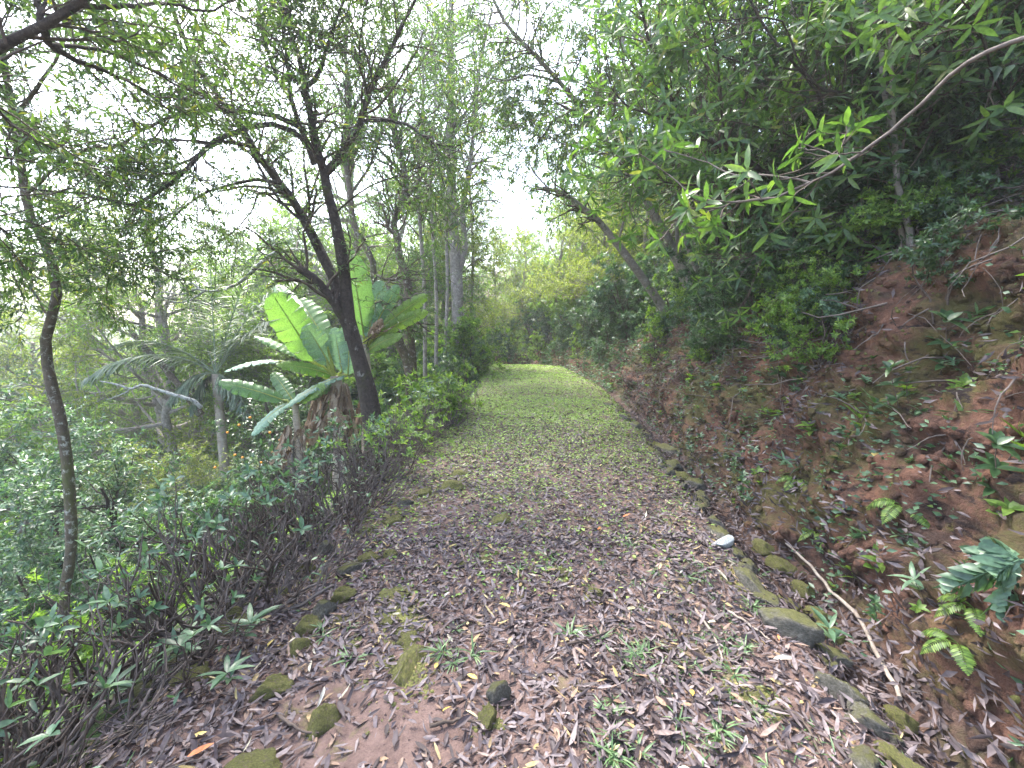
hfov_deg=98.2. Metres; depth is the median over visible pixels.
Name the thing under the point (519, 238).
slope tree
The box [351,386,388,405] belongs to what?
leafy shrub
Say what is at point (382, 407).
dark shrub
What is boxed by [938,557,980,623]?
seedling
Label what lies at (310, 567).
stone
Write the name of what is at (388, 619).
moss cushion
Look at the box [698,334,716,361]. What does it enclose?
broadleaf shrub
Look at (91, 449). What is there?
valley tree
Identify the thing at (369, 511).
stone
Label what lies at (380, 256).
valley tree
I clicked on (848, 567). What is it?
seedling
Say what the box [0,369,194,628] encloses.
valley tree
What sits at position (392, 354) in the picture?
leafy shrub
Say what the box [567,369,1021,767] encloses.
ditch
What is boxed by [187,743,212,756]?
fallen leaf
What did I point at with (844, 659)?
stone
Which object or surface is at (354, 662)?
fallen leaf
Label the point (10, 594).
broadleaf shrub
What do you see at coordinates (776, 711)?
fallen leaf
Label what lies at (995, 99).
slope tree
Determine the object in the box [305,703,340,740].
stone
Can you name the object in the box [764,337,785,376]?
seedling
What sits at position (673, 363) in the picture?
seedling
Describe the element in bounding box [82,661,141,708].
seedling
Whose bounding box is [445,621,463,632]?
grass tuft
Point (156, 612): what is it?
broadleaf shrub
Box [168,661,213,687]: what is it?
stone
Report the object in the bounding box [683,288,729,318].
dark shrub
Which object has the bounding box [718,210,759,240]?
leafy shrub
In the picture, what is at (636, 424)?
stone
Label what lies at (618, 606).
fallen leaf
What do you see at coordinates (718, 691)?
fallen leaf
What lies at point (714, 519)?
stone
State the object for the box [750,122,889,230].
broadleaf shrub
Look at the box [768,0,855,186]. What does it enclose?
bare stem
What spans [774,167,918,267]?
leafy shrub
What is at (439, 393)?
hedge shrub
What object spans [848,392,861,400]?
seedling
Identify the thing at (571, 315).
broadleaf shrub
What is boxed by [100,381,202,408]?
dead branch
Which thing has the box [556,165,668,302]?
slope tree
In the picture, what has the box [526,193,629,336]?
slope tree
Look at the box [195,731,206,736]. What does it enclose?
fallen leaf
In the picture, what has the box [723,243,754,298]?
dark shrub
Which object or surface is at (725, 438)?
seedling
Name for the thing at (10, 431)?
valley tree
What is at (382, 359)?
leafy shrub
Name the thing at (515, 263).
slope tree
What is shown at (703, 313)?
broadleaf shrub
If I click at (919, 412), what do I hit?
seedling
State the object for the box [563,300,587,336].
broadleaf shrub
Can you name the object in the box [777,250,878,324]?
leafy shrub
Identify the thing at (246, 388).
banana plant
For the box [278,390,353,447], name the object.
broadleaf shrub
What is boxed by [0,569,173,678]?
broadleaf shrub
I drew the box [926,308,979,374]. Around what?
seedling
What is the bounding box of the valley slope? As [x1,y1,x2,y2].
[0,298,481,767]
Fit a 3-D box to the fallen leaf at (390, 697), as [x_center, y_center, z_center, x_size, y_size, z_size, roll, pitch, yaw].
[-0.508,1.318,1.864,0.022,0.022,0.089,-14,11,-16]
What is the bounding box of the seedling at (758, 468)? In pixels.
[751,466,765,474]
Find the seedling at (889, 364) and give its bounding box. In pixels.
[875,359,906,407]
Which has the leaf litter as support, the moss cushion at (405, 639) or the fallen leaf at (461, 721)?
the fallen leaf at (461, 721)
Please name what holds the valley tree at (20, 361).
on the valley slope
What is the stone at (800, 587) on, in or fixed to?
on the ditch at (960, 731)
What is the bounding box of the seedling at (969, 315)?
[963,302,994,321]
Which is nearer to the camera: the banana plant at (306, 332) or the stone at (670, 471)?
the stone at (670, 471)
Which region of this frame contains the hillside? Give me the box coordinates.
[431,126,1023,339]
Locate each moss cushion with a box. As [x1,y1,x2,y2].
[374,586,410,603]
[379,616,393,625]
[388,643,426,686]
[396,628,419,650]
[478,556,488,561]
[490,513,510,524]
[556,568,569,576]
[587,587,602,596]
[738,690,762,700]
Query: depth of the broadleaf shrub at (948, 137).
3.80 m
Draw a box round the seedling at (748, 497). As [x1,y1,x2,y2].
[740,491,752,503]
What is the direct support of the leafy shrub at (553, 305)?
on the earth bank
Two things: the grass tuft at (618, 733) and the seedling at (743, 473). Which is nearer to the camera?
the grass tuft at (618, 733)
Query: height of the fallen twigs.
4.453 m
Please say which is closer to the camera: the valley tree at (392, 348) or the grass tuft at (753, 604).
the grass tuft at (753, 604)
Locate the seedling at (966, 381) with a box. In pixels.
[955,377,975,387]
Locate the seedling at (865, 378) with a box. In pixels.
[855,374,871,388]
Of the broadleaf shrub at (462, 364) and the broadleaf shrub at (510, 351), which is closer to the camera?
the broadleaf shrub at (462, 364)
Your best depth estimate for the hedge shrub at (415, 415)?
5.94 m
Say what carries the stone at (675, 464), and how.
on the path
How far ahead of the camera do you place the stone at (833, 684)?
1.93 m
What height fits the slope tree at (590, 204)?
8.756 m
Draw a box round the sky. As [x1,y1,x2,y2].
[0,0,871,336]
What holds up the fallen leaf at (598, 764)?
on the leaf litter
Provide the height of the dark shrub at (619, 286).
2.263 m
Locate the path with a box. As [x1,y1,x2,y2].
[96,366,893,767]
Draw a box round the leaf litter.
[60,371,934,767]
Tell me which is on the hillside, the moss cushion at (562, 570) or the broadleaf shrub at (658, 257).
the broadleaf shrub at (658, 257)
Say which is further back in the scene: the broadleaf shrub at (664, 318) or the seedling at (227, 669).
the broadleaf shrub at (664, 318)
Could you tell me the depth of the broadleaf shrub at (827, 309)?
3.82 m
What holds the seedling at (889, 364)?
on the earth bank
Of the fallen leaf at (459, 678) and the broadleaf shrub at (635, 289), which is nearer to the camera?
the fallen leaf at (459, 678)
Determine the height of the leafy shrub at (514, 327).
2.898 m
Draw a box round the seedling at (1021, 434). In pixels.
[999,417,1023,459]
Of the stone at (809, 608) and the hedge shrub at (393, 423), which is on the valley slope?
the hedge shrub at (393, 423)
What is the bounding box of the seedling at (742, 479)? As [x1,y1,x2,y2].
[737,475,752,499]
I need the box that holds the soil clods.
[608,178,1023,767]
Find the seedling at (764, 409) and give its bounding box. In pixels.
[756,405,771,415]
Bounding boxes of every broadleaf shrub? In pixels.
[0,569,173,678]
[0,570,119,745]
[2,561,138,667]
[5,650,24,672]
[134,515,261,619]
[139,481,289,579]
[186,477,298,552]
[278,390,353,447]
[311,400,389,464]
[419,355,459,373]
[438,353,475,389]
[465,335,499,358]
[473,329,519,363]
[507,303,556,345]
[508,281,560,330]
[509,288,536,328]
[511,266,576,330]
[538,262,572,308]
[540,338,567,364]
[548,300,596,340]
[551,310,582,338]
[561,328,579,349]
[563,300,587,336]
[568,307,600,350]
[588,337,614,368]
[599,245,682,286]
[601,299,641,332]
[616,266,692,326]
[630,312,684,353]
[636,271,692,322]
[652,249,702,289]
[655,268,685,312]
[659,314,681,337]
[663,268,738,331]
[679,270,740,324]
[679,328,705,357]
[688,219,750,287]
[698,222,746,288]
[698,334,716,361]
[705,245,750,302]
[717,288,746,315]
[718,226,799,296]
[740,194,841,269]
[745,273,775,325]
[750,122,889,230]
[762,284,849,351]
[785,271,822,289]
[820,100,1009,221]
[837,143,956,233]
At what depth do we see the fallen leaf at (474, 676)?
1.98 m
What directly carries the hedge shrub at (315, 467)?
on the valley slope
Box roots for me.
[629,216,1023,496]
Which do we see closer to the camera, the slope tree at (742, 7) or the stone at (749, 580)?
the stone at (749, 580)
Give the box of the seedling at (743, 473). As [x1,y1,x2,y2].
[737,469,749,477]
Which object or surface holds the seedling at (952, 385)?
on the earth bank
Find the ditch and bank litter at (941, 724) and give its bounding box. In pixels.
[49,152,1023,767]
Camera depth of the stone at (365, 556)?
3.08 m
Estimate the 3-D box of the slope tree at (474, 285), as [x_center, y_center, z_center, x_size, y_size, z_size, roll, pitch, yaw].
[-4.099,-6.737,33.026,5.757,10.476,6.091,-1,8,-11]
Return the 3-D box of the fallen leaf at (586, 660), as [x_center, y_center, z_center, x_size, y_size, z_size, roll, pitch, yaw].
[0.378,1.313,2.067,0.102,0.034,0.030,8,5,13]
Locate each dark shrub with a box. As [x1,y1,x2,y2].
[301,383,389,473]
[376,338,448,403]
[427,341,481,391]
[555,319,580,340]
[564,330,582,350]
[573,291,605,337]
[595,320,617,343]
[598,275,646,329]
[609,306,639,340]
[615,278,655,327]
[635,273,679,314]
[656,307,683,330]
[664,211,744,305]
[667,257,701,298]
[674,246,719,308]
[683,270,716,325]
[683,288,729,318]
[683,299,737,363]
[690,304,725,357]
[707,310,751,359]
[716,235,742,269]
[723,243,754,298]
[729,275,775,320]
[735,244,795,316]
[739,201,848,296]
[751,181,870,280]
[755,243,812,296]
[779,215,872,289]
[803,303,835,334]
[805,244,870,303]
[826,149,945,231]
[829,147,948,259]
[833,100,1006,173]
[870,137,959,200]
[888,185,1023,323]
[900,145,1023,241]
[1006,86,1023,125]
[1006,136,1023,150]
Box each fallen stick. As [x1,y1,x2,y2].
[278,713,318,733]
[429,717,480,727]
[564,625,619,645]
[699,614,722,658]
[727,610,769,639]
[770,705,821,754]
[785,543,902,699]
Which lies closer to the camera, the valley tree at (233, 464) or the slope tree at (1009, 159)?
the slope tree at (1009, 159)
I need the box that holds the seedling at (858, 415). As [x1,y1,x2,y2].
[843,403,868,430]
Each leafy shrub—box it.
[0,567,151,731]
[0,648,95,744]
[98,524,231,610]
[107,514,264,601]
[272,472,327,515]
[336,334,441,435]
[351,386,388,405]
[369,347,403,408]
[403,302,510,383]
[417,356,477,385]
[464,343,496,375]
[478,324,530,362]
[494,319,524,343]
[518,327,557,362]
[522,300,569,338]
[527,289,584,318]
[538,288,593,333]
[565,331,589,367]
[566,292,589,320]
[573,321,597,336]
[620,252,690,281]
[635,314,670,359]
[641,346,661,363]
[644,273,690,326]
[649,305,685,328]
[651,307,687,335]
[659,221,716,292]
[672,283,689,302]
[685,346,716,367]
[698,317,729,359]
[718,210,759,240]
[741,263,864,370]
[751,221,874,316]
[765,264,857,337]
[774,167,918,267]
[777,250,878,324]
[831,115,1023,192]
[879,174,994,242]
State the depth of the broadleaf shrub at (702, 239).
7.91 m
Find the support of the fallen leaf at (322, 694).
on the path
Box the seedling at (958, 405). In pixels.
[935,398,993,419]
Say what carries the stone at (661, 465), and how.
on the path
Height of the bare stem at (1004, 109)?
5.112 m
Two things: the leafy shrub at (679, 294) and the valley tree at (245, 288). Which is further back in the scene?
the valley tree at (245, 288)
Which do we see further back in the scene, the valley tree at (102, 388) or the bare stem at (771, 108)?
the valley tree at (102, 388)
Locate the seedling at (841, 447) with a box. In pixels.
[829,441,849,472]
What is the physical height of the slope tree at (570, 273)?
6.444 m
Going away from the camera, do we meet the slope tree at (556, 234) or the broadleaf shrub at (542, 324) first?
the broadleaf shrub at (542, 324)
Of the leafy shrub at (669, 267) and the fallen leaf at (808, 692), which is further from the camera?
the leafy shrub at (669, 267)
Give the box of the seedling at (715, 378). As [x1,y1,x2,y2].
[710,374,718,381]
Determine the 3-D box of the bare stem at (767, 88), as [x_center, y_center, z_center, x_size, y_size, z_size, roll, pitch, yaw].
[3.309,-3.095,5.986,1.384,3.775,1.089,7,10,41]
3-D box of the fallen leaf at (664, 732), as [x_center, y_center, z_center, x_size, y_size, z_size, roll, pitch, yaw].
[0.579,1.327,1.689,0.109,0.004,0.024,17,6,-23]
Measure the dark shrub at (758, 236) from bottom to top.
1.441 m
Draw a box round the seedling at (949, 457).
[934,452,958,480]
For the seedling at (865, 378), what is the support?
on the earth bank
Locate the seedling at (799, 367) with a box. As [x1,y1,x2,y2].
[790,363,809,390]
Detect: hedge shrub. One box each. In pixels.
[0,527,263,758]
[0,539,231,767]
[0,557,209,767]
[0,614,157,762]
[0,645,133,767]
[13,464,359,677]
[98,457,380,629]
[182,453,380,573]
[205,441,410,550]
[226,407,426,527]
[306,413,443,494]
[313,410,440,482]
[353,383,445,456]
[362,403,455,463]
[378,388,469,451]
[379,368,472,424]
[381,409,404,440]
[384,374,483,432]
[387,400,403,422]
[395,373,474,433]
[412,373,487,405]
[420,376,486,417]
[432,371,491,404]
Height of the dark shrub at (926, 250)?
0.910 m
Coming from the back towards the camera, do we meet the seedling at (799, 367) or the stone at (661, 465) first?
the stone at (661, 465)
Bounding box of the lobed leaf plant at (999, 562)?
[933,535,1023,621]
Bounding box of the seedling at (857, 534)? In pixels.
[846,526,875,547]
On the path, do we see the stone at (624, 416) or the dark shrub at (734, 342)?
the stone at (624, 416)
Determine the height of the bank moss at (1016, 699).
3.017 m
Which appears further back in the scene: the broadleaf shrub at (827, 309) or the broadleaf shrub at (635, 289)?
the broadleaf shrub at (635, 289)
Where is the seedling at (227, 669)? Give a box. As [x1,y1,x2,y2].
[195,648,253,689]
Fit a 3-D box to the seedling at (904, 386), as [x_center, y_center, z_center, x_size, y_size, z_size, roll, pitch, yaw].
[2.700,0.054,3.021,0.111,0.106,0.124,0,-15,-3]
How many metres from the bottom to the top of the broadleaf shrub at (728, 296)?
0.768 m
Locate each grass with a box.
[0,253,565,761]
[121,418,902,767]
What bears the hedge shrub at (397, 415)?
on the valley slope
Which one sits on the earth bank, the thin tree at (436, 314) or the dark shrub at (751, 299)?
the dark shrub at (751, 299)
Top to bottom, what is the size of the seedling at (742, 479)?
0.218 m
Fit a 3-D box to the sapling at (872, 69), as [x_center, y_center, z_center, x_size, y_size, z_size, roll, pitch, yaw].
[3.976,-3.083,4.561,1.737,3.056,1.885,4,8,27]
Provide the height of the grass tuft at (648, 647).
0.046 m
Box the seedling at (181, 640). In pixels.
[156,624,212,666]
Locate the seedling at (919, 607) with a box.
[909,599,931,612]
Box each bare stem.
[658,0,731,264]
[667,0,801,230]
[668,21,753,250]
[699,9,810,179]
[720,0,799,177]
[733,1,832,191]
[744,22,833,245]
[747,12,801,221]
[756,0,814,179]
[757,5,832,113]
[764,0,800,157]
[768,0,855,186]
[788,1,900,139]
[803,0,985,247]
[811,0,972,248]
[877,0,1008,183]
[1000,64,1021,172]
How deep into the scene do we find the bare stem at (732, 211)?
6.66 m
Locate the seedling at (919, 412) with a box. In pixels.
[906,404,929,415]
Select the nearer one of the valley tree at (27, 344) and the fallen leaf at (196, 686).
the fallen leaf at (196, 686)
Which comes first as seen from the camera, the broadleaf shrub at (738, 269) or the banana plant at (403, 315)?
the broadleaf shrub at (738, 269)
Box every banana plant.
[218,372,351,508]
[224,285,358,493]
[347,251,427,465]
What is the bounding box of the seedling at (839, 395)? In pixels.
[832,390,847,405]
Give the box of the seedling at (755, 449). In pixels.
[749,445,759,455]
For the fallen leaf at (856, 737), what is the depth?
1.72 m
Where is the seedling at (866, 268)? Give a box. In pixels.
[859,264,874,275]
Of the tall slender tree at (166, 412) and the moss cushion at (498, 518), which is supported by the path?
the moss cushion at (498, 518)
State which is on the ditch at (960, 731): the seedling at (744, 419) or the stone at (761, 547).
the stone at (761, 547)
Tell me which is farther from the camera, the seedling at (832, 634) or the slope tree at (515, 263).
the slope tree at (515, 263)
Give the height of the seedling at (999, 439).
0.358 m
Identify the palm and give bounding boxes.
[78,250,304,492]
[189,215,336,471]
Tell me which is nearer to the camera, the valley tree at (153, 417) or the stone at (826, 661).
the stone at (826, 661)
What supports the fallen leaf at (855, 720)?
on the leaf litter
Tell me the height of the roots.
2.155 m
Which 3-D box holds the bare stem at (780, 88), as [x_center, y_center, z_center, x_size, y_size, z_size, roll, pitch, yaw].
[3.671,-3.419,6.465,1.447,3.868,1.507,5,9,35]
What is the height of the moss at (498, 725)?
0.102 m
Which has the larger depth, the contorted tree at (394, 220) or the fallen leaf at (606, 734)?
the contorted tree at (394, 220)
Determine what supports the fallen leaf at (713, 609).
on the leaf litter
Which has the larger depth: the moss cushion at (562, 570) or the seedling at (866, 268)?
the seedling at (866, 268)
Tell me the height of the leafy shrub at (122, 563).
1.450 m
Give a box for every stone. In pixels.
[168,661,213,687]
[216,619,230,635]
[223,747,282,767]
[224,606,242,619]
[231,612,256,632]
[248,673,294,702]
[271,586,287,597]
[286,637,312,657]
[290,614,321,637]
[295,563,315,572]
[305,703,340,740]
[312,599,336,619]
[317,540,335,554]
[330,585,356,604]
[336,562,362,576]
[357,551,381,562]
[361,507,377,515]
[382,549,397,557]
[383,514,403,525]
[397,498,413,507]
[416,487,431,496]
[440,480,462,490]
[451,469,467,476]
[477,701,496,731]
[486,679,510,706]
[603,401,613,405]
[619,414,628,420]
[630,421,641,428]
[643,430,652,438]
[655,443,677,455]
[658,463,664,468]
[664,459,683,470]
[665,467,674,475]
[675,470,690,481]
[678,482,688,489]
[684,478,706,489]
[693,490,710,501]
[695,495,709,509]
[697,503,706,512]
[706,514,725,528]
[706,525,729,538]
[711,535,733,547]
[731,545,746,559]
[733,566,765,592]
[738,558,756,574]
[751,538,774,555]
[751,590,779,606]
[757,607,825,647]
[764,554,797,575]
[777,595,801,610]
[790,579,815,599]
[802,605,835,625]
[812,643,853,670]
[814,671,869,705]
[815,654,838,671]
[816,620,845,645]
[844,699,894,741]
[846,744,879,767]
[873,740,924,767]
[882,704,919,736]
[888,731,905,748]
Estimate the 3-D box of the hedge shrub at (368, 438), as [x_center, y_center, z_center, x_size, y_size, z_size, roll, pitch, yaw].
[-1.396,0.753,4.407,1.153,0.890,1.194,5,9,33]
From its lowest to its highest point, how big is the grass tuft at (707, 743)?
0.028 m
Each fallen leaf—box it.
[166,703,183,712]
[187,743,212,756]
[190,731,197,751]
[193,681,199,696]
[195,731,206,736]
[317,686,324,706]
[337,701,344,717]
[339,635,343,648]
[344,674,352,684]
[349,609,360,612]
[352,656,358,668]
[376,651,384,665]
[388,692,393,703]
[415,741,429,752]
[429,585,440,593]
[450,673,466,683]
[453,714,471,728]
[462,729,466,742]
[467,673,476,678]
[552,706,562,724]
[568,748,578,767]
[583,659,599,667]
[584,656,595,666]
[592,707,607,717]
[595,749,602,767]
[597,754,600,767]
[598,612,603,624]
[599,650,608,664]
[603,720,614,738]
[606,720,624,730]
[609,600,625,609]
[618,741,623,757]
[622,692,633,705]
[635,743,639,758]
[637,700,647,712]
[654,729,673,734]
[657,749,671,763]
[665,610,683,613]
[688,766,706,767]
[691,748,709,767]
[700,611,705,623]
[709,605,718,613]
[714,684,720,698]
[717,751,739,757]
[720,731,724,745]
[766,708,790,714]
[774,654,791,658]
[790,711,802,727]
[792,653,797,670]
[796,682,818,700]
[799,673,806,690]
[805,613,815,622]
[807,687,821,704]
[813,706,831,722]
[817,697,836,704]
[822,716,829,735]
[840,692,852,702]
[849,714,865,734]
[849,735,862,740]
[854,722,867,729]
[937,751,946,758]
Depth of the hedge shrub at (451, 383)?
7.04 m
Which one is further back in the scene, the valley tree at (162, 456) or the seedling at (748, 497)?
the valley tree at (162, 456)
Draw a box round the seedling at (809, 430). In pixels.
[794,421,815,438]
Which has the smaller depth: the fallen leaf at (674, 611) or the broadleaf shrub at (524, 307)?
the fallen leaf at (674, 611)
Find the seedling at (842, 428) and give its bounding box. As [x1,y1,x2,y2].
[833,422,852,434]
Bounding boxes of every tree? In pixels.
[0,0,239,691]
[0,0,346,309]
[0,0,594,468]
[0,168,288,501]
[0,283,158,533]
[0,326,67,415]
[0,328,130,541]
[0,363,126,521]
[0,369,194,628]
[0,370,75,528]
[0,386,94,661]
[0,394,219,602]
[1,342,40,500]
[12,370,104,487]
[19,156,276,496]
[31,289,223,547]
[71,354,218,473]
[77,435,243,532]
[86,338,258,507]
[96,390,212,471]
[105,302,254,503]
[106,332,135,351]
[117,254,334,471]
[128,329,204,416]
[129,443,240,559]
[133,214,338,316]
[140,407,215,483]
[169,261,262,487]
[170,298,351,523]
[175,186,406,482]
[181,278,335,472]
[200,232,373,381]
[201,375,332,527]
[206,413,267,472]
[217,441,295,523]
[232,257,342,428]
[234,189,439,376]
[235,58,443,453]
[273,299,400,415]
[292,0,474,419]
[316,0,487,381]
[337,152,493,356]
[359,0,573,385]
[363,0,466,385]
[363,225,448,358]
[370,222,468,410]
[371,126,512,337]
[384,154,537,347]
[391,4,474,371]
[395,216,492,337]
[399,0,700,305]
[414,1,488,369]
[418,199,515,338]
[427,227,492,320]
[455,0,507,344]
[473,223,531,352]
[474,80,666,312]
[485,225,559,345]
[487,213,545,302]
[501,182,597,322]
[501,221,563,302]
[502,221,544,271]
[525,0,735,287]
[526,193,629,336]
[529,162,605,285]
[537,180,601,261]
[539,0,925,337]
[539,126,631,273]
[540,170,648,319]
[552,155,643,269]
[554,189,602,252]
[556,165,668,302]
[576,249,667,346]
[577,141,656,265]
[578,125,706,323]
[580,0,1023,289]
[584,105,727,264]
[609,16,1023,257]
[636,66,749,245]
[650,0,800,230]
[685,61,791,225]
[701,0,1020,122]
[712,61,873,254]
[732,1,859,157]
[737,0,1023,242]
[806,63,942,212]
[809,36,1023,198]
[896,2,1023,177]
[980,64,1023,123]
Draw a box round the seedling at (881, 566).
[858,544,885,572]
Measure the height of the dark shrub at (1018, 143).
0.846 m
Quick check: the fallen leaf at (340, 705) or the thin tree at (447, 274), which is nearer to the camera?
the fallen leaf at (340, 705)
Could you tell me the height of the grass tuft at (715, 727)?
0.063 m
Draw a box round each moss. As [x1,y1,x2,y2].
[292,459,797,742]
[628,213,1021,721]
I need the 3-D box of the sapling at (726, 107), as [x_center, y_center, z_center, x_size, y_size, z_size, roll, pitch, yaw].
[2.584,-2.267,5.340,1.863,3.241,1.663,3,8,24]
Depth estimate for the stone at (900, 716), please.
1.94 m
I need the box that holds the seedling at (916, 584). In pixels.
[887,561,929,603]
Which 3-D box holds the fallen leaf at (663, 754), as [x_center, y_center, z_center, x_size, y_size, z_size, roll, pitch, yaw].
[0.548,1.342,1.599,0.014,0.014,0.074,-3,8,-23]
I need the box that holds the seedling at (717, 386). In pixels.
[711,382,724,393]
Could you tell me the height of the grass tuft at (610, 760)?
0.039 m
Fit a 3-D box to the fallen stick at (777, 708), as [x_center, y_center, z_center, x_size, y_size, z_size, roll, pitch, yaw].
[1.136,1.348,1.751,0.081,0.033,0.207,-4,8,-25]
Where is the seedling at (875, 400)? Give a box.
[856,386,898,422]
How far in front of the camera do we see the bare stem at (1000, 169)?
3.93 m
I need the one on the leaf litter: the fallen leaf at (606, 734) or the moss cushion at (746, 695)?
the fallen leaf at (606, 734)
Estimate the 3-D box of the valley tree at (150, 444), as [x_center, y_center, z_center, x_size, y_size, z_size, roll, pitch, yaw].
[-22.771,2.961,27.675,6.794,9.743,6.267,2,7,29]
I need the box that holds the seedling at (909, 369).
[895,366,919,402]
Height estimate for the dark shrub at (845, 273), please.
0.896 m
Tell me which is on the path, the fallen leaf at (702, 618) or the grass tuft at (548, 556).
the grass tuft at (548, 556)
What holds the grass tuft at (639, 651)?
on the path
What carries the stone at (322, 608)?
on the path
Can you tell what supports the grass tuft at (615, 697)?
on the path
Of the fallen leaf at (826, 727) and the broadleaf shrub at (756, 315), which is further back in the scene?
the broadleaf shrub at (756, 315)
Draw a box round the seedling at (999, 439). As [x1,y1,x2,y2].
[971,428,1023,497]
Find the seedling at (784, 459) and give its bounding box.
[771,450,794,467]
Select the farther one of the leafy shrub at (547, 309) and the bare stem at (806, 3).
the leafy shrub at (547, 309)
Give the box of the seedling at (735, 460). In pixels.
[729,456,738,471]
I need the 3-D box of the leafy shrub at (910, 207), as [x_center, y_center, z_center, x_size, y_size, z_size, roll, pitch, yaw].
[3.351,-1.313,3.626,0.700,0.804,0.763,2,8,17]
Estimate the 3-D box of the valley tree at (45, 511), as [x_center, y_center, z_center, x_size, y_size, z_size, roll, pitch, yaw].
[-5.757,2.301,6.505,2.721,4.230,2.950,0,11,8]
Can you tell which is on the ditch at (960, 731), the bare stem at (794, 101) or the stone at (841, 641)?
the stone at (841, 641)
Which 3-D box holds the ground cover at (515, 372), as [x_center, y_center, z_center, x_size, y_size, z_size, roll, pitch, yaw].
[-0.949,0.123,16.734,6.226,1.695,28.558,-1,8,-11]
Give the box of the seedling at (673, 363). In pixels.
[668,360,676,375]
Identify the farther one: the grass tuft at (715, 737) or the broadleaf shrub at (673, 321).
the broadleaf shrub at (673, 321)
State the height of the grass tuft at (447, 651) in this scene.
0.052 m
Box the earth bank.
[487,191,1023,767]
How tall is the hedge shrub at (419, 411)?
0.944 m
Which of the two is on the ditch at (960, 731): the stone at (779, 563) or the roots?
the stone at (779, 563)
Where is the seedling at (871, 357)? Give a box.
[864,355,878,375]
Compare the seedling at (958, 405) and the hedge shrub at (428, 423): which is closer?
the seedling at (958, 405)
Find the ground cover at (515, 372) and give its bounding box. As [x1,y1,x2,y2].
[299,364,725,602]
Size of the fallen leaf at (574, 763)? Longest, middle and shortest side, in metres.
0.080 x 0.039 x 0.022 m
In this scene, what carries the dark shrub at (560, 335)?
on the earth bank
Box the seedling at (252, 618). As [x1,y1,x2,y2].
[225,603,281,649]
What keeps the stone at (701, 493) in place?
on the ditch at (960, 731)
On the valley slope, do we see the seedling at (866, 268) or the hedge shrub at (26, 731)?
the hedge shrub at (26, 731)
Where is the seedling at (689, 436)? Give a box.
[686,428,693,444]
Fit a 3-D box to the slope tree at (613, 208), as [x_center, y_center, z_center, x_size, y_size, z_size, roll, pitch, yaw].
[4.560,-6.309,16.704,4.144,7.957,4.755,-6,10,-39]
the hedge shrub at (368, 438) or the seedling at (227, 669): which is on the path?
the seedling at (227, 669)
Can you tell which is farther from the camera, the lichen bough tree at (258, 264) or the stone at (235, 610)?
the lichen bough tree at (258, 264)
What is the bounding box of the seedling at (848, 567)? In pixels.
[834,564,860,588]
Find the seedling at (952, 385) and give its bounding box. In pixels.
[946,373,977,388]
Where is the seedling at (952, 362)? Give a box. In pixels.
[940,355,964,372]
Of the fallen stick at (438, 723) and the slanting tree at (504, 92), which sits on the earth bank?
the slanting tree at (504, 92)
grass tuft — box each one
[308,622,337,644]
[327,645,372,667]
[422,636,451,662]
[436,637,457,656]
[440,646,464,673]
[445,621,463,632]
[455,633,495,664]
[505,562,524,575]
[537,550,558,563]
[553,614,589,636]
[579,728,621,762]
[583,625,615,652]
[588,694,631,720]
[591,730,638,767]
[594,723,636,758]
[594,735,636,767]
[598,694,625,706]
[599,740,624,766]
[610,653,641,671]
[620,638,654,663]
[622,638,652,663]
[624,731,657,767]
[626,655,659,681]
[630,639,659,658]
[662,706,694,730]
[672,657,695,677]
[673,565,704,581]
[679,728,694,756]
[696,722,734,747]
[696,735,719,757]
[701,630,739,658]
[701,713,738,748]
[703,706,750,742]
[711,661,753,687]
[731,634,758,649]
[734,596,761,614]
[741,595,766,607]
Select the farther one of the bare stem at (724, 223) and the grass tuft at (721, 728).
the bare stem at (724, 223)
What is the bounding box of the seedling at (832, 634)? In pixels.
[810,606,853,647]
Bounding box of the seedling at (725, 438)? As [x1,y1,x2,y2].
[722,434,727,444]
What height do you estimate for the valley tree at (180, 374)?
8.641 m
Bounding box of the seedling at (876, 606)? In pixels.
[866,594,886,623]
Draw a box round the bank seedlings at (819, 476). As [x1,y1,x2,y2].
[489,184,1023,761]
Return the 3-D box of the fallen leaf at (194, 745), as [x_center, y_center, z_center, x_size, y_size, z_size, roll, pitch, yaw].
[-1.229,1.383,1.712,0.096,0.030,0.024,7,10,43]
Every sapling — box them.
[602,33,692,284]
[609,0,699,273]
[636,29,760,271]
[650,33,819,249]
[674,0,823,202]
[770,0,943,143]
[814,0,997,114]
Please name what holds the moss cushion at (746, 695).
on the path
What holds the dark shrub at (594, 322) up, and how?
on the earth bank
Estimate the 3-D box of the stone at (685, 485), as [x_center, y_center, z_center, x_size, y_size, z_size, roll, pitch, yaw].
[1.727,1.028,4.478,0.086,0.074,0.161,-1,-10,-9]
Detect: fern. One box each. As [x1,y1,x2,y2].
[776,475,807,490]
[798,527,825,549]
[867,497,929,528]
[920,627,976,675]
[934,593,985,636]
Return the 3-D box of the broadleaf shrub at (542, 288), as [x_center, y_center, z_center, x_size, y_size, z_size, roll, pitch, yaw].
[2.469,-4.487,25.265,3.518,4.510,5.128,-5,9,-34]
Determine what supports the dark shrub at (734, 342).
on the earth bank
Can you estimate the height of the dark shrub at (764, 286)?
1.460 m
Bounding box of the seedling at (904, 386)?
[897,385,918,399]
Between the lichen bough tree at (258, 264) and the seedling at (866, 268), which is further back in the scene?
the lichen bough tree at (258, 264)
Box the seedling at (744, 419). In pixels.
[739,416,748,436]
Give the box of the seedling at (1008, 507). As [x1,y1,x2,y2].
[984,497,1023,523]
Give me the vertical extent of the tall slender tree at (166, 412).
12.909 m
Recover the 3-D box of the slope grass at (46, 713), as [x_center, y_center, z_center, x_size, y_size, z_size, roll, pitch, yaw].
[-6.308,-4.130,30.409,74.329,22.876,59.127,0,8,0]

